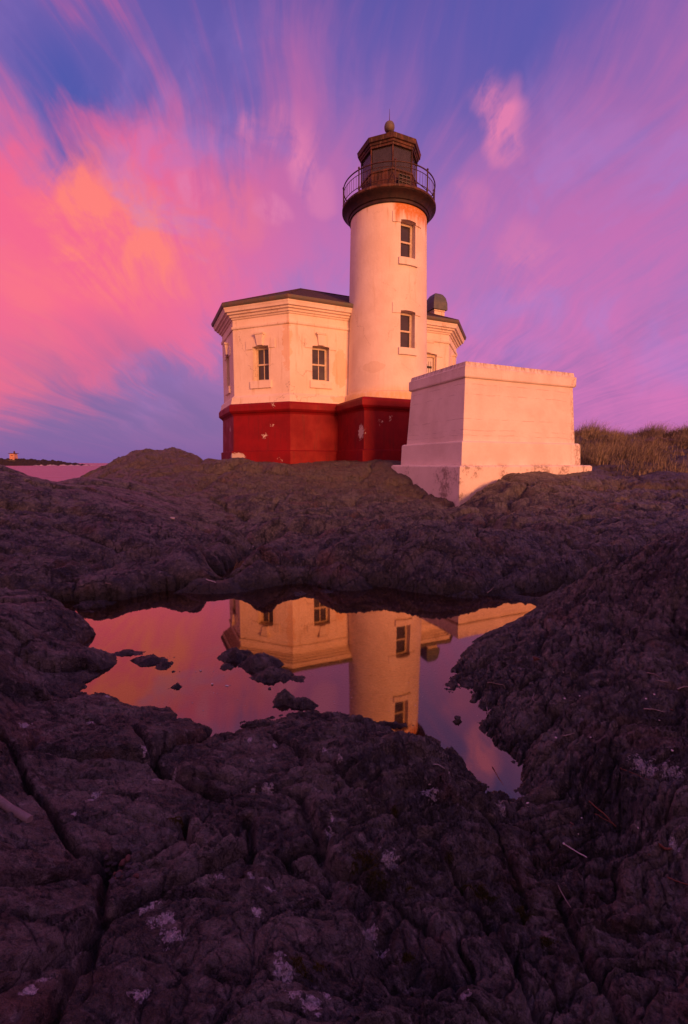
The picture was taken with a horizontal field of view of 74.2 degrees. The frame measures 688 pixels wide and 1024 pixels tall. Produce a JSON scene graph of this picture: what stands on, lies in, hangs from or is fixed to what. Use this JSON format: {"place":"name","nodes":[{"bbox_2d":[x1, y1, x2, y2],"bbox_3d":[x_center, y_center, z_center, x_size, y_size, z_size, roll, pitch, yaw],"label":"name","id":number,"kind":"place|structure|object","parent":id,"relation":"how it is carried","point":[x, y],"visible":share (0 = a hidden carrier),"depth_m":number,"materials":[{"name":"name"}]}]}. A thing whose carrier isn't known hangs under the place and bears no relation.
{"place":"outdoors","nodes":[
{"label":"outdoors","id":0,"kind":"place"},
{"bbox_2d":[6,463,107,481],"bbox_3d":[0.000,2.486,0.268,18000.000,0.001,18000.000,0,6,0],"label":"sea","id":1,"kind":"structure","parent":0,"point":[56,473],"depth_m":152.00,"materials":[{"name":"purple liquid"}]},
{"bbox_2d":[0,458,84,465],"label":"jetty","id":2,"kind":"object","parent":1,"relation":"in","point":[21,462],"visible":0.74,"depth_m":421.62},
{"bbox_2d":[8,451,18,460],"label":"harbour beacon","id":3,"kind":"object","parent":2,"relation":"on","point":[13,455],"visible":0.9,"depth_m":424.76,"materials":[{"name":"metal"}]},
{"bbox_2d":[32,465,103,465],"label":"sea foam","id":4,"kind":"object","parent":1,"relation":"on","point":[68,465],"visible":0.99,"depth_m":411.06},
{"bbox_2d":[60,561,556,623],"bbox_3d":[0.100,0.716,2.692,5.400,0.001,4.000,0,6,0],"label":"rock","id":5,"kind":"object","parent":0,"point":[163,602],"depth_m":3.33,"materials":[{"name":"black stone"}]},
{"bbox_2d":[0,434,687,1023],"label":"ground","id":6,"kind":"structure","parent":0,"point":[340,738],"depth_m":1.45,"materials":[{"name":"grey stone"}]},
{"bbox_2d":[0,795,32,822],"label":"driftwood stick","id":7,"kind":"object","parent":6,"relation":"on","point":[6,805],"visible":1,"depth_m":0.97,"materials":[{"name":"grey wood"}]},
{"bbox_2d":[115,871,121,878],"bbox_3d":[-0.415,0.667,0.835,0.012,0.008,0.015,-2,7,-19],"label":"gravel stone","id":8,"kind":"object","parent":6,"relation":"on","point":[118,875],"visible":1,"depth_m":0.83,"materials":[{"name":"grey stone"}]},
{"bbox_2d":[119,858,124,865],"bbox_3d":[-0.438,0.693,0.899,0.012,0.009,0.017,0,6,3],"label":"gravel stone","id":9,"kind":"object","parent":6,"relation":"on","point":[122,862],"visible":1,"depth_m":0.90,"materials":[{"name":"brown stone"}]},
{"bbox_2d":[125,854,130,861],"bbox_3d":[-0.431,0.689,0.906,0.011,0.006,0.017,-2,6,-17],"label":"gravel stone","id":10,"kind":"object","parent":6,"relation":"on","point":[127,857],"visible":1,"depth_m":0.90,"materials":[{"name":"brown stone"}]},
{"bbox_2d":[211,109,465,463],"bbox_3d":[0.453,-7.907,18.587,10.790,13.140,8.340,-3,7,-24],"label":"lighthouse","id":11,"kind":"object","parent":6,"relation":"on","point":[311,376],"visible":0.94,"depth_m":15.94,"materials":[{"name":"white paint"}]},
{"bbox_2d":[223,342,230,395],"bbox_3d":[-4.503,-5.554,17.711,0.338,1.910,1.190,-3,7,-24],"label":"window","id":12,"kind":"structure","parent":11,"relation":"in","point":[226,349],"depth_m":17.49,"materials":[{"name":"white paint"}]},
{"bbox_2d":[246,332,274,388],"bbox_3d":[-2.941,-5.406,16.332,1.190,1.910,0.488,2,7,21],"label":"window","id":13,"kind":"structure","parent":11,"relation":"in","point":[262,354],"depth_m":16.36,"materials":[{"name":"white paint"}]},
{"bbox_2d":[305,332,335,388],"bbox_3d":[-0.868,-5.412,16.388,1.190,1.910,0.488,-3,7,-24],"label":"window","id":14,"kind":"structure","parent":11,"relation":"in","point":[319,355],"depth_m":16.44,"materials":[{"name":"white paint"}]},
{"bbox_2d":[392,301,420,355],"bbox_3d":[2.147,-6.310,15.713,1.120,1.780,0.429,-3,7,-24],"label":"window","id":15,"kind":"structure","parent":11,"relation":"in","point":[405,348],"depth_m":15.74,"materials":[{"name":"white paint"}]},
{"bbox_2d":[392,209,420,267],"bbox_3d":[2.123,-9.238,15.447,1.120,1.760,0.427,-3,7,-24],"label":"window","id":16,"kind":"structure","parent":11,"relation":"in","point":[406,258],"depth_m":15.44,"materials":[{"name":"white paint"}]},
{"bbox_2d":[427,341,442,372],"bbox_3d":[3.319,-5.615,18.180,1.380,2.270,0.378,-3,7,-24],"label":"window","id":17,"kind":"structure","parent":11,"relation":"in","point":[432,350],"depth_m":18.27,"materials":[{"name":"white metal"}]},
{"bbox_2d":[450,354,456,365],"bbox_3d":[4.732,-6.445,19.531,1.190,0.530,0.178,-16,17,-68],"label":"window","id":18,"kind":"structure","parent":11,"relation":"in","point":[453,359],"depth_m":19.38,"materials":[{"name":"white paint"}]},
{"bbox_2d":[167,804,561,985],"bbox_3d":[0.019,0.742,0.889,0.817,0.294,0.502,-1,6,-8],"label":"lichen","id":19,"kind":"object","parent":6,"relation":"on","point":[487,897],"visible":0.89,"depth_m":0.93,"materials":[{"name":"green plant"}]},
{"bbox_2d":[391,361,591,506],"bbox_3d":[4.013,-1.908,12.669,4.375,3.680,3.150,-3,7,-24],"label":"concrete tank","id":20,"kind":"object","parent":6,"relation":"on","point":[474,428],"visible":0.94,"depth_m":11.40,"materials":[{"name":"white concrete"}]},
{"bbox_2d":[563,842,586,857],"bbox_3d":[0.585,0.857,1.154,0.007,0.011,0.063,-4,8,-36],"label":"driftwood stick","id":21,"kind":"object","parent":6,"relation":"on","point":[574,850],"visible":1,"depth_m":1.15,"materials":[{"name":"grey wood"}]},
{"bbox_2d":[589,801,615,826],"bbox_3d":[0.714,0.834,1.259,0.006,0.027,0.077,-4,7,-32],"label":"driftwood stick","id":22,"kind":"object","parent":6,"relation":"on","point":[602,812],"visible":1,"depth_m":1.26,"materials":[{"name":"brown wood"}]},
{"bbox_2d":[574,417,687,476],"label":"dune grass","id":23,"kind":"structure","parent":6,"relation":"on","point":[604,451],"depth_m":14.79,"materials":[{"name":"green plant"}]},
{"bbox_2d":[643,708,663,711],"bbox_3d":[1.118,0.714,1.639,0.072,0.012,0.007,1,6,7],"label":"driftwood stick","id":24,"kind":"object","parent":6,"relation":"on","point":[652,709],"visible":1,"depth_m":1.64,"materials":[{"name":"wood"}]},
{"bbox_2d":[658,843,671,849],"bbox_3d":[0.772,0.803,1.093,0.030,0.014,0.010,0,6,0],"label":"driftwood stick","id":25,"kind":"object","parent":6,"relation":"on","point":[663,847],"visible":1,"depth_m":1.09,"materials":[{"name":"brown wood"}]},
{"bbox_2d":[664,430,686,438],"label":"coastal shrub","id":26,"kind":"object","parent":6,"relation":"on","point":[674,432],"visible":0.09,"depth_m":18.63,"materials":[{"name":"green plant"}]},
{"bbox_2d":[667,876,687,884],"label":"driftwood stick","id":27,"kind":"object","parent":6,"relation":"on","point":[676,880],"visible":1,"depth_m":1.02,"materials":[{"name":"brown wood"}]},
{"bbox_2d":[0,0,687,462],"label":"sky","id":28,"kind":"structure","parent":0,"point":[164,163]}
]}

